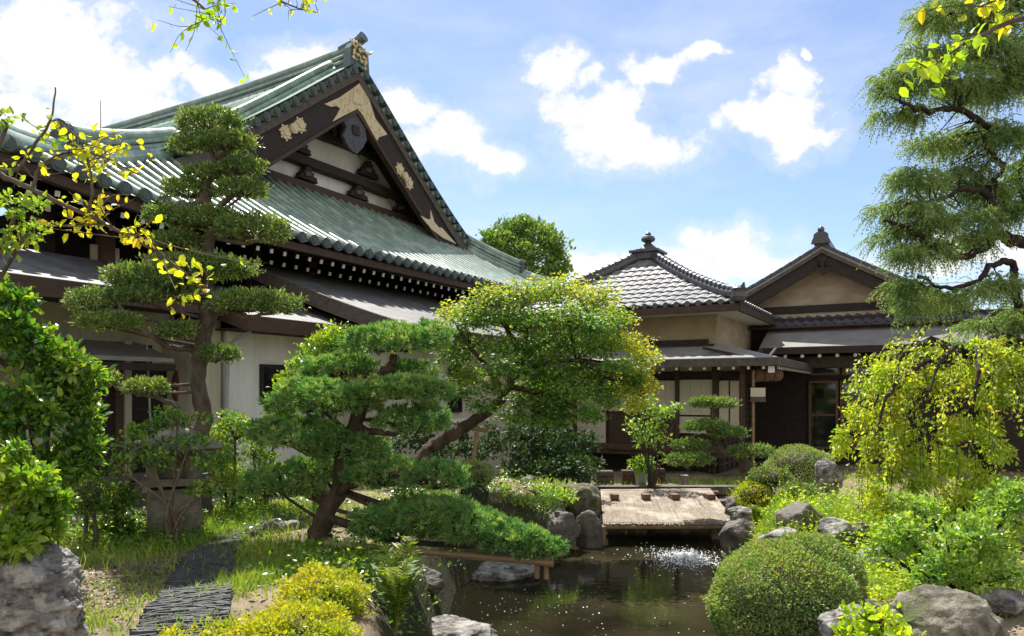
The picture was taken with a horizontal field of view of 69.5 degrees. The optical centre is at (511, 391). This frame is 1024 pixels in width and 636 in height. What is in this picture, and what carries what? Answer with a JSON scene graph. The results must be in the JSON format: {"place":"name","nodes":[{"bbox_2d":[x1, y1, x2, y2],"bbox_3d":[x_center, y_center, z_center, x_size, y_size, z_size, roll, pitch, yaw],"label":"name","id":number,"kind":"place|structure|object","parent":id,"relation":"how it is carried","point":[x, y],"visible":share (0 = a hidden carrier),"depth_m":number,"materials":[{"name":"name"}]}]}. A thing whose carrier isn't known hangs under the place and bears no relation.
{"place":"outdoors","nodes":[
{"label":"outdoors","id":0,"kind":"place"},
{"bbox_2d":[129,513,309,635],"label":"path","id":1,"kind":"structure","parent":0,"point":[193,604],"depth_m":5.51,"materials":[{"name":"stone"}]},
{"bbox_2d":[472,561,539,581],"bbox_3d":[-0.092,2.674,10.163,0.971,0.673,1.003,0,0,18],"label":"rock","id":2,"kind":"object","parent":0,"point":[496,571],"visible":0.33,"depth_m":9.86,"materials":[{"name":"stone"}]},
{"bbox_2d":[0,0,1023,308],"label":"sky","id":3,"kind":"structure","parent":0,"point":[722,131],"materials":[{"name":"blue"}]},
{"bbox_2d":[60,461,1023,635],"bbox_3d":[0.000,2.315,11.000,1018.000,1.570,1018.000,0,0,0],"label":"ground","id":4,"kind":"structure","parent":0,"point":[377,623],"depth_m":7.99,"materials":[{"name":"soil"}]},
{"bbox_2d":[0,106,53,282],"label":"broadleaf tree branch","id":5,"kind":"object","parent":4,"relation":"on","point":[26,202],"visible":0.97,"depth_m":4.60,"materials":[{"name":"green plant"}]},
{"bbox_2d":[0,435,81,568],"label":"sunlit shrub","id":6,"kind":"object","parent":4,"relation":"on","point":[33,516],"visible":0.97,"depth_m":4.66,"materials":[{"name":"green plant"}]},
{"bbox_2d":[0,542,90,635],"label":"rock","id":7,"kind":"object","parent":4,"relation":"on","point":[41,595],"visible":0.93,"depth_m":4.50,"materials":[{"name":"stone"}]},
{"bbox_2d":[0,272,117,545],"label":"camellia bush","id":8,"kind":"object","parent":4,"relation":"on","point":[63,372],"visible":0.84,"depth_m":6.19,"materials":[{"name":"green plant"}]},
{"bbox_2d":[70,468,119,545],"bbox_3d":[-4.357,1.218,7.559,0.544,0.912,0.531,0,0,44],"label":"clipped ball","id":9,"kind":"object","parent":4,"relation":"on","point":[91,494],"visible":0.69,"depth_m":7.54,"materials":[{"name":"green plant"}]},
{"bbox_2d":[61,472,145,506],"bbox_3d":[-6.565,1.650,11.527,0.220,0.600,1.800,0,0,29],"label":"bench","id":10,"kind":"object","parent":4,"relation":"on","point":[139,476],"visible":0.12,"depth_m":12.09,"materials":[{"name":"stone"}]},
{"bbox_2d":[0,246,223,509],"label":"porch wing","id":11,"kind":"structure","parent":4,"relation":"on","point":[50,276],"depth_m":12.67,"materials":[{"name":"paint"}]},
{"bbox_2d":[79,359,112,493],"bbox_3d":[-7.130,0.507,12.659,0.078,2.630,0.596,0,0,29],"label":"door","id":12,"kind":"structure","parent":11,"relation":"in","point":[108,399],"depth_m":12.82,"materials":[{"name":"black paint"}]},
{"bbox_2d":[132,345,151,362],"bbox_3d":[-6.730,-0.627,13.345,0.098,0.451,0.448,0,0,29],"label":"window","id":13,"kind":"structure","parent":11,"relation":"in","point":[150,346],"depth_m":13.36,"materials":[{"name":"black paint"}]},
{"bbox_2d":[132,370,167,472],"bbox_3d":[-6.575,0.611,13.548,0.168,2.002,1.090,0,0,29],"label":"door","id":14,"kind":"structure","parent":11,"relation":"in","point":[140,406],"depth_m":13.29,"materials":[{"name":"black paint"}]},
{"bbox_2d":[171,371,178,400],"bbox_3d":[-6.091,-0.206,13.715,0.111,0.800,0.474,0,0,29],"label":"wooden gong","id":15,"kind":"object","parent":11,"relation":"hanging from","point":[175,379],"visible":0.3,"depth_m":13.54,"materials":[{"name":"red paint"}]},
{"bbox_2d":[88,477,145,540],"bbox_3d":[-4.239,1.293,7.970,0.575,0.756,0.470,0,0,0],"label":"undergrowth bush","id":16,"kind":"object","parent":4,"relation":"on","point":[118,512],"visible":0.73,"depth_m":7.91,"materials":[{"name":"green plant"}]},
{"bbox_2d":[146,343,151,429],"bbox_3d":[-6.399,0.509,13.059,0.035,2.743,0.177,0,0,29],"label":"pole","id":17,"kind":"object","parent":4,"relation":"on","point":[149,401],"visible":0.35,"depth_m":13.03,"materials":[{"name":"wood"}]},
{"bbox_2d":[0,0,326,318],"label":"autumn tree","id":18,"kind":"object","parent":4,"relation":"on","point":[91,163],"visible":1,"depth_m":3.13,"materials":[{"name":"yellow plant"}]},
{"bbox_2d":[97,404,231,545],"bbox_3d":[-3.625,0.923,7.680,1.433,1.605,0.598,0,0,0],"label":"garden camellia","id":19,"kind":"object","parent":4,"relation":"on","point":[172,517],"visible":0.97,"depth_m":7.67,"materials":[{"name":"green plant"}]},
{"bbox_2d":[128,409,223,539],"bbox_3d":[-3.810,0.918,8.350,1.100,1.460,0.953,0,0,0],"label":"stone lantern","id":20,"kind":"object","parent":4,"relation":"on","point":[156,505],"visible":0.46,"depth_m":8.15,"materials":[{"name":"stone"}]},
{"bbox_2d":[59,101,310,517],"bbox_3d":[-3.773,-0.896,8.891,2.836,5.266,1.457,0,0,0],"label":"yew pine","id":21,"kind":"object","parent":4,"relation":"on","point":[152,284],"visible":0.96,"depth_m":8.83,"materials":[{"name":"green plant"}]},
{"bbox_2d":[157,611,269,635],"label":"azalea mound","id":22,"kind":"object","parent":4,"relation":"on","point":[172,629],"visible":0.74,"depth_m":4.61,"materials":[{"name":"yellow plant"}]},
{"bbox_2d":[206,407,263,510],"bbox_3d":[-3.647,0.934,9.478,1.116,1.477,0.710,0,0,0],"label":"leafy shrub","id":23,"kind":"object","parent":4,"relation":"on","point":[231,479],"visible":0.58,"depth_m":9.49,"materials":[{"name":"green plant"}]},
{"bbox_2d":[236,410,285,506],"bbox_3d":[-3.412,0.959,10.154,0.835,1.504,0.690,0,0,-32],"label":"shrub","id":24,"kind":"object","parent":4,"relation":"on","point":[256,453],"visible":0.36,"depth_m":10.16,"materials":[{"name":"green plant"}]},
{"bbox_2d":[263,518,284,533],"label":"rock","id":25,"kind":"object","parent":4,"relation":"on","point":[278,523],"visible":0.48,"depth_m":8.24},
{"bbox_2d":[0,32,563,332],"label":"temple hall","id":26,"kind":"structure","parent":4,"relation":"on","point":[355,191],"depth_m":20.80,"materials":[{"name":"tile"}]},
{"bbox_2d":[214,285,357,493],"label":"white plaster wing","id":27,"kind":"structure","parent":4,"relation":"on","point":[265,343],"depth_m":14.01,"materials":[{"name":"paint"}]},
{"bbox_2d":[259,364,285,398],"bbox_3d":[-4.665,-0.192,14.437,0.058,0.679,0.652,0,0,29],"label":"window","id":28,"kind":"structure","parent":27,"relation":"in","point":[266,371],"depth_m":14.31,"materials":[{"name":"glass"}]},
{"bbox_2d":[284,520,303,530],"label":"rock","id":29,"kind":"object","parent":4,"relation":"on","point":[291,523],"visible":0.4,"depth_m":8.44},
{"bbox_2d":[227,593,364,635],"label":"azalea mound","id":30,"kind":"object","parent":4,"relation":"on","point":[291,618],"visible":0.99,"depth_m":4.68,"materials":[{"name":"yellow plant"}]},
{"bbox_2d":[187,518,437,635],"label":"bank foliage","id":31,"kind":"object","parent":4,"relation":"on","point":[362,559],"visible":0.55,"depth_m":6.53,"materials":[{"name":"green plant"}]},
{"bbox_2d":[262,318,368,506],"bbox_3d":[-2.663,0.318,10.270,1.464,2.689,0.972,0,0,19],"label":"yellow green shrub","id":32,"kind":"object","parent":4,"relation":"on","point":[327,339],"visible":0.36,"depth_m":10.07,"materials":[{"name":"green plant"}]},
{"bbox_2d":[272,557,374,618],"bbox_3d":[-1.416,1.498,5.479,0.738,0.510,0.750,0,0,-37],"label":"azalea mound","id":33,"kind":"object","parent":4,"relation":"on","point":[324,584],"visible":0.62,"depth_m":5.39,"materials":[{"name":"yellow plant"}]},
{"bbox_2d":[59,467,635,569],"bbox_3d":[-1.425,1.823,12.216,5.738,1.442,13.410,0,0,43],"label":"ground cover","id":34,"kind":"object","parent":4,"relation":"on","point":[138,516],"visible":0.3,"depth_m":8.50,"materials":[{"name":"green plant"}]},
{"bbox_2d":[370,592,383,603],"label":"rock","id":35,"kind":"object","parent":4,"relation":"on","point":[374,595],"visible":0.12,"depth_m":5.95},
{"bbox_2d":[371,536,423,634],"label":"fern","id":36,"kind":"object","parent":4,"relation":"on","point":[393,583],"visible":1,"depth_m":5.73,"materials":[{"name":"green plant"}]},
{"bbox_2d":[249,263,546,484],"bbox_3d":[-2.423,-0.301,18.605,4.460,5.403,7.200,0,0,29],"label":"shingled annex","id":37,"kind":"object","parent":4,"relation":"on","point":[360,303],"visible":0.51,"depth_m":17.14,"materials":[{"name":"grey"}]},
{"bbox_2d":[447,364,461,412],"bbox_3d":[-1.333,-0.079,17.280,0.058,1.122,0.539,0,0,29],"label":"window","id":38,"kind":"structure","parent":37,"relation":"in","point":[458,407],"depth_m":17.28,"materials":[{"name":"glass"}]},
{"bbox_2d":[234,315,570,559],"bbox_3d":[-1.151,0.461,7.404,3.571,2.525,1.306,0,0,16],"label":"black pine","id":39,"kind":"object","parent":4,"relation":"on","point":[336,448],"visible":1,"depth_m":7.35,"materials":[{"name":"green plant"}]},
{"bbox_2d":[420,566,444,597],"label":"rock","id":40,"kind":"object","parent":4,"relation":"on","point":[433,579],"visible":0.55,"depth_m":7.91,"materials":[{"name":"stone"}]},
{"bbox_2d":[323,537,553,579],"bbox_3d":[-0.718,1.595,7.058,2.240,0.332,0.091,0,0,8],"label":"bamboo support","id":41,"kind":"object","parent":4,"relation":"on","point":[545,562],"visible":0.69,"depth_m":6.96,"materials":[{"name":"wood"}]},
{"bbox_2d":[381,414,520,469],"bbox_3d":[-1.129,0.994,12.732,2.596,1.280,0.842,0,0,-21],"label":"shrub","id":42,"kind":"object","parent":4,"relation":"on","point":[456,449],"visible":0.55,"depth_m":12.76,"materials":[{"name":"green plant"}]},
{"bbox_2d":[431,614,496,635],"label":"rock","id":43,"kind":"object","parent":4,"relation":"on","point":[447,625],"visible":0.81,"depth_m":7.27,"materials":[{"name":"stone"}]},
{"bbox_2d":[444,452,494,490],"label":"clipped dome","id":44,"kind":"structure","parent":4,"relation":"on","point":[478,470],"depth_m":10.63,"materials":[{"name":"green plant"}]},
{"bbox_2d":[456,480,490,505],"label":"clipped dome","id":45,"kind":"structure","parent":4,"relation":"on","point":[477,493],"depth_m":10.51,"materials":[{"name":"green plant"}]},
{"bbox_2d":[471,426,486,460],"bbox_3d":[-0.565,1.103,11.851,0.334,1.152,0.172,0,0,0],"label":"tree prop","id":46,"kind":"object","parent":4,"relation":"on","point":[476,434],"visible":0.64,"depth_m":11.86,"materials":[{"name":"brown wood"}]},
{"bbox_2d":[475,213,575,281],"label":"round tree","id":47,"kind":"object","parent":4,"relation":"on","point":[518,229],"visible":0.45,"depth_m":58.47,"materials":[{"name":"green plant"}]},
{"bbox_2d":[519,475,536,483],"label":"rock","id":48,"kind":"object","parent":4,"relation":"on","point":[530,477],"visible":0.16,"depth_m":12.91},
{"bbox_2d":[391,271,665,494],"bbox_3d":[0.305,-0.146,11.891,4.466,3.812,2.607,0,0,0],"label":"maple tree","id":49,"kind":"object","parent":4,"relation":"on","point":[523,349],"visible":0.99,"depth_m":11.76,"materials":[{"name":"green plant"}]},
{"bbox_2d":[488,476,579,514],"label":"shrub","id":50,"kind":"object","parent":4,"relation":"on","point":[548,498],"visible":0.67,"depth_m":11.68,"materials":[{"name":"green plant"}]},
{"bbox_2d":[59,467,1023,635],"bbox_3d":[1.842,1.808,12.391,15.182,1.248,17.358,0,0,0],"label":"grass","id":51,"kind":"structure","parent":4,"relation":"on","point":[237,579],"depth_m":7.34,"materials":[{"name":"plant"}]},
{"bbox_2d":[68,482,1023,635],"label":"leaf litter","id":52,"kind":"object","parent":4,"relation":"on","point":[134,577],"visible":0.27,"depth_m":6.37,"materials":[{"name":"plant"}]},
{"bbox_2d":[493,420,602,484],"bbox_3d":[0.705,1.224,14.263,2.200,1.468,1.595,0,0,0],"label":"dark evergreen bush","id":53,"kind":"object","parent":4,"relation":"on","point":[569,464],"visible":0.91,"depth_m":14.31,"materials":[{"name":"green plant"}]},
{"bbox_2d":[83,537,1021,631],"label":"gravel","id":54,"kind":"structure","parent":4,"relation":"on","point":[88,586],"depth_m":6.04,"materials":[{"name":"gravel"}]},
{"bbox_2d":[562,483,600,519],"bbox_3d":[1.288,2.221,13.178,0.646,1.199,0.671,0,0,-26],"label":"rock","id":55,"kind":"object","parent":4,"relation":"on","point":[588,494],"visible":0.5,"depth_m":12.96,"materials":[{"name":"stone"}]},
{"bbox_2d":[576,510,602,547],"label":"rock","id":56,"kind":"object","parent":4,"relation":"on","point":[591,533],"visible":0.67,"depth_m":11.86,"materials":[{"name":"stone"}]},
{"bbox_2d":[577,454,607,483],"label":"potted plant","id":57,"kind":"object","parent":4,"relation":"on","point":[600,466],"visible":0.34,"depth_m":16.27,"materials":[{"name":"green plant"}]},
{"bbox_2d":[595,470,613,484],"bbox_3d":[2.112,1.996,16.889,0.400,0.380,0.322,0,0,0],"label":"wooden box","id":58,"kind":"object","parent":4,"relation":"on","point":[602,476],"visible":0.8,"depth_m":16.73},
{"bbox_2d":[621,469,635,484],"bbox_3d":[2.662,1.974,16.889,0.320,0.360,0.322,0,0,0],"label":"wooden box","id":59,"kind":"object","parent":4,"relation":"on","point":[628,475],"visible":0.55,"depth_m":16.73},
{"bbox_2d":[626,453,658,484],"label":"potted plant","id":60,"kind":"object","parent":4,"relation":"on","point":[641,473],"visible":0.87,"depth_m":16.11,"materials":[{"name":"green plant"}]},
{"bbox_2d":[557,485,736,494],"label":"stone kerb","id":61,"kind":"structure","parent":4,"relation":"on","point":[721,489],"depth_m":15.75,"materials":[{"name":"stone"}]},
{"bbox_2d":[488,231,813,473],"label":"reception house","id":62,"kind":"structure","parent":4,"relation":"on","point":[694,322],"depth_m":19.39,"materials":[{"name":"ceramic"}]},
{"bbox_2d":[747,366,782,381],"bbox_3d":[6.143,-0.531,17.895,0.841,0.594,0.348,0,0,-18],"label":"rolled blind","id":63,"kind":"object","parent":62,"relation":"hanging from","point":[762,375],"visible":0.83,"depth_m":17.77,"materials":[{"name":"wood"}]},
{"bbox_2d":[619,394,685,488],"bbox_3d":[2.972,1.331,15.555,1.411,2.632,0.825,0,0,0],"label":"veranda shrub","id":64,"kind":"object","parent":4,"relation":"on","point":[657,418],"visible":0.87,"depth_m":15.54,"materials":[{"name":"green plant"}]},
{"bbox_2d":[652,468,664,482],"bbox_3d":[3.317,1.909,16.889,0.320,0.320,0.322,0,0,0],"label":"wooden box","id":65,"kind":"object","parent":4,"relation":"on","point":[661,475],"visible":0.54,"depth_m":16.73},
{"bbox_2d":[600,488,729,544],"bbox_3d":[2.788,2.544,13.625,2.873,1.113,3.230,0,0,0],"label":"footbridge","id":66,"kind":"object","parent":4,"relation":"on","point":[629,507],"visible":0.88,"depth_m":13.14,"materials":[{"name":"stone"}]},
{"bbox_2d":[610,493,618,499],"bbox_3d":[1.969,2.010,14.192,0.150,0.100,0.240,0,0,0],"label":"weight block","id":67,"kind":"object","parent":66,"relation":"on","point":[614,496],"depth_m":14.07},
{"bbox_2d":[641,493,650,499],"bbox_3d":[2.572,2.010,14.192,0.150,0.100,0.240,0,0,0],"label":"weight block","id":68,"kind":"object","parent":66,"relation":"on","point":[645,496],"depth_m":14.07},
{"bbox_2d":[669,493,679,499],"bbox_3d":[3.122,2.010,14.192,0.150,0.100,0.240,0,0,-6],"label":"weight block","id":69,"kind":"object","parent":66,"relation":"on","point":[674,496],"depth_m":14.08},
{"bbox_2d":[703,493,715,499],"bbox_3d":[3.796,2.010,14.192,0.150,0.100,0.240,0,0,-11],"label":"weight block","id":70,"kind":"object","parent":66,"relation":"on","point":[709,496],"depth_m":14.09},
{"bbox_2d":[680,475,688,484],"bbox_3d":[3.833,1.975,16.400,0.191,0.252,0.188,0,0,0],"label":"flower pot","id":71,"kind":"object","parent":4,"relation":"on","point":[684,478],"visible":0.83,"depth_m":16.33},
{"bbox_2d":[697,495,726,506],"bbox_3d":[4.192,2.439,15.600,1.000,0.450,1.000,0,0,0],"label":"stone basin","id":72,"kind":"object","parent":4,"relation":"on","point":[722,499],"visible":0.12,"depth_m":15.26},
{"bbox_2d":[659,394,782,507],"bbox_3d":[3.548,1.047,12.813,2.079,2.053,1.183,0,0,0],"label":"pine","id":73,"kind":"object","parent":4,"relation":"on","point":[716,429],"visible":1,"depth_m":12.70,"materials":[{"name":"green plant"}]},
{"bbox_2d":[724,496,739,519],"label":"rock","id":74,"kind":"object","parent":4,"relation":"on","point":[730,502],"visible":0.21,"depth_m":12.73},
{"bbox_2d":[728,506,759,520],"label":"rock","id":75,"kind":"object","parent":4,"relation":"on","point":[738,512],"visible":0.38,"depth_m":11.16,"materials":[{"name":"stone"}]},
{"bbox_2d":[729,477,777,507],"bbox_3d":[3.744,1.838,11.486,0.724,1.057,0.689,0,0,-44],"label":"clipped ball","id":76,"kind":"object","parent":4,"relation":"on","point":[752,495],"visible":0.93,"depth_m":11.37,"materials":[{"name":"green plant"}]},
{"bbox_2d":[750,371,765,466],"bbox_3d":[5.764,0.800,17.259,0.340,2.600,0.139,0,0,29],"label":"notice post","id":77,"kind":"object","parent":4,"relation":"on","point":[757,394],"visible":0.83,"depth_m":17.27,"materials":[{"name":"brown wood"}]},
{"bbox_2d":[749,505,766,529],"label":"shrub","id":78,"kind":"object","parent":4,"relation":"on","point":[756,512],"visible":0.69,"depth_m":10.55,"materials":[{"name":"green plant"}]},
{"bbox_2d":[745,461,793,501],"bbox_3d":[4.075,1.441,11.577,0.761,0.722,0.728,0,0,-41],"label":"clipped ball","id":79,"kind":"object","parent":4,"relation":"on","point":[770,476],"visible":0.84,"depth_m":11.44,"materials":[{"name":"green plant"}]},
{"bbox_2d":[757,527,802,561],"bbox_3d":[3.019,1.718,8.243,0.539,0.410,0.483,0,0,30],"label":"rock","id":80,"kind":"object","parent":4,"relation":"on","point":[776,533],"visible":0.22,"depth_m":8.14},
{"bbox_2d":[699,522,874,635],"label":"azalea dome","id":81,"kind":"structure","parent":4,"relation":"on","point":[778,590],"depth_m":5.74,"materials":[{"name":"green plant"}]},
{"bbox_2d":[775,501,822,532],"bbox_3d":[3.644,1.605,9.379,0.570,0.400,0.432,0,0,0],"label":"rock","id":82,"kind":"object","parent":4,"relation":"on","point":[794,511],"visible":0.64,"depth_m":9.23,"materials":[{"name":"stone"}]},
{"bbox_2d":[763,443,837,482],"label":"clipped dome","id":83,"kind":"structure","parent":4,"relation":"on","point":[802,464],"depth_m":13.69,"materials":[{"name":"green plant"}]},
{"bbox_2d":[775,475,825,502],"bbox_3d":[4.330,1.470,10.994,0.619,0.452,0.663,0,0,-43],"label":"clipped ball","id":84,"kind":"object","parent":4,"relation":"on","point":[802,485],"visible":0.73,"depth_m":10.90,"materials":[{"name":"plant"}]},
{"bbox_2d":[814,457,843,498],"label":"rock","id":85,"kind":"object","parent":4,"relation":"on","point":[827,472],"visible":0.88,"depth_m":11.29,"materials":[{"name":"stone"}]},
{"bbox_2d":[816,517,857,548],"bbox_3d":[3.633,1.647,8.271,0.424,0.457,0.383,0,0,32],"label":"rock","id":86,"kind":"object","parent":4,"relation":"on","point":[827,524],"visible":0.56,"depth_m":8.21,"materials":[{"name":"stone"}]},
{"bbox_2d":[817,604,872,635],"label":"rock","id":87,"kind":"object","parent":4,"relation":"on","point":[826,619],"visible":0.38,"depth_m":5.15,"materials":[{"name":"stone"}]},
{"bbox_2d":[850,501,869,516],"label":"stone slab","id":88,"kind":"structure","parent":4,"relation":"on","point":[856,504],"depth_m":9.67,"materials":[{"name":"stone"}]},
{"bbox_2d":[852,522,870,543],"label":"rock","id":89,"kind":"object","parent":4,"relation":"on","point":[864,527],"visible":0.43,"depth_m":8.33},
{"bbox_2d":[849,598,885,635],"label":"rock","id":90,"kind":"object","parent":4,"relation":"on","point":[864,600],"visible":0.2,"depth_m":5.65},
{"bbox_2d":[830,599,926,635],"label":"sapling","id":91,"kind":"object","parent":4,"relation":"on","point":[871,615],"visible":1,"depth_m":4.90,"materials":[{"name":"green plant"}]},
{"bbox_2d":[856,547,906,573],"bbox_3d":[3.803,1.760,7.610,0.437,0.329,0.424,0,0,0],"label":"rock","id":92,"kind":"object","parent":4,"relation":"on","point":[875,560],"visible":0.23,"depth_m":7.45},
{"bbox_2d":[749,472,1023,602],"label":"foliage","id":93,"kind":"object","parent":4,"relation":"on","point":[874,566],"visible":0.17,"depth_m":7.87,"materials":[{"name":"green plant"}]},
{"bbox_2d":[828,325,1023,534],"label":"weeping tree","id":94,"kind":"object","parent":4,"relation":"on","point":[982,430],"visible":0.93,"depth_m":8.23,"materials":[{"name":"green plant"}]},
{"bbox_2d":[847,0,1023,409],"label":"gnarled juniper","id":95,"kind":"object","parent":4,"relation":"on","point":[990,217],"visible":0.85,"depth_m":10.57,"materials":[{"name":"green plant"}]},
{"bbox_2d":[857,475,1023,594],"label":"glossy shrub","id":96,"kind":"object","parent":4,"relation":"on","point":[952,568],"visible":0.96,"depth_m":6.21,"materials":[{"name":"green plant"}]},
{"bbox_2d":[863,472,1023,533],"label":"spreading shrub","id":97,"kind":"object","parent":4,"relation":"on","point":[962,498],"visible":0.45,"depth_m":8.03,"materials":[{"name":"green plant"}]},
{"bbox_2d":[883,584,1009,635],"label":"rock","id":98,"kind":"object","parent":4,"relation":"on","point":[933,610],"visible":0.89,"depth_m":5.01,"materials":[{"name":"stone"}]},
{"bbox_2d":[897,0,1023,97],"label":"overhanging tree","id":99,"kind":"object","parent":4,"relation":"on","point":[934,69],"visible":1,"depth_m":2.81,"materials":[{"name":"yellow plant"}]},
{"bbox_2d":[972,587,1023,615],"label":"rock","id":100,"kind":"object","parent":4,"relation":"on","point":[1012,603],"visible":0.69,"depth_m":5.86,"materials":[{"name":"stone"}]},
{"bbox_2d":[448,510,738,635],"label":"pond water","id":101,"kind":"structure","parent":0,"point":[625,597],"depth_m":9.15,"materials":[{"name":"liquid"}]},
{"bbox_2d":[543,508,581,546],"bbox_3d":[0.612,2.199,11.645,0.728,0.699,0.753,0,0,41],"label":"rock","id":102,"kind":"object","parent":101,"relation":"in","point":[563,524],"visible":0.45,"depth_m":11.47,"materials":[{"name":"stone"}]},
{"bbox_2d":[480,574,703,632],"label":"floating petals","id":103,"kind":"object","parent":101,"relation":"on","point":[558,605],"visible":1,"depth_m":8.37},
{"bbox_2d":[592,542,722,578],"bbox_3d":[2.648,2.410,11.087,2.312,0.194,2.606,0,0,-37],"label":"fountain splash","id":104,"kind":"object","parent":101,"relation":"on","point":[688,555],"visible":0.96,"depth_m":10.95,"materials":[{"name":"white liquid"}]},
{"bbox_2d":[718,519,755,553],"bbox_3d":[3.384,2.196,10.787,0.526,0.701,0.547,0,0,-42],"label":"rock","id":105,"kind":"object","parent":101,"relation":"in","point":[731,534],"visible":0.55,"depth_m":10.68,"materials":[{"name":"stone"}]},
{"bbox_2d":[724,226,1023,471],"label":"gabled house","id":106,"kind":"structure","parent":0,"point":[831,324],"depth_m":21.49,"materials":[{"name":"wood"}]},
{"bbox_2d":[809,381,838,449],"bbox_3d":[9.102,0.675,21.564,0.801,1.998,0.080,0,0,29],"label":"glass door","id":107,"kind":"structure","parent":106,"relation":"in","point":[823,395],"depth_m":21.57,"materials":[{"name":"glass"}]},
{"bbox_2d":[811,368,839,374],"bbox_3d":[9.145,-0.674,21.539,0.799,0.378,0.080,0,0,29],"label":"transom window","id":108,"kind":"structure","parent":106,"relation":"in","point":[817,371],"depth_m":21.52,"materials":[{"name":"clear glass"}]},
{"bbox_2d":[840,381,869,448],"bbox_3d":[9.829,0.662,21.152,0.771,1.960,0.080,0,0,29],"label":"glass door","id":109,"kind":"structure","parent":106,"relation":"in","point":[843,388],"depth_m":21.22,"materials":[{"name":"glass"}]},
{"bbox_2d":[842,367,870,374],"bbox_3d":[9.870,-0.661,21.129,0.769,0.370,0.080,0,0,29],"label":"transom window","id":110,"kind":"structure","parent":106,"relation":"in","point":[860,369],"depth_m":21.16,"materials":[{"name":"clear glass"}]},
{"bbox_2d":[872,381,902,448],"bbox_3d":[10.558,0.649,20.740,0.811,1.921,0.080,0,0,29],"label":"glass door","id":111,"kind":"structure","parent":106,"relation":"in","point":[884,447],"depth_m":20.82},
{"bbox_2d":[906,275,1022,304],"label":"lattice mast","id":112,"kind":"object","parent":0,"point":[957,282],"visible":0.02,"depth_m":76.81,"materials":[{"name":"metal"}]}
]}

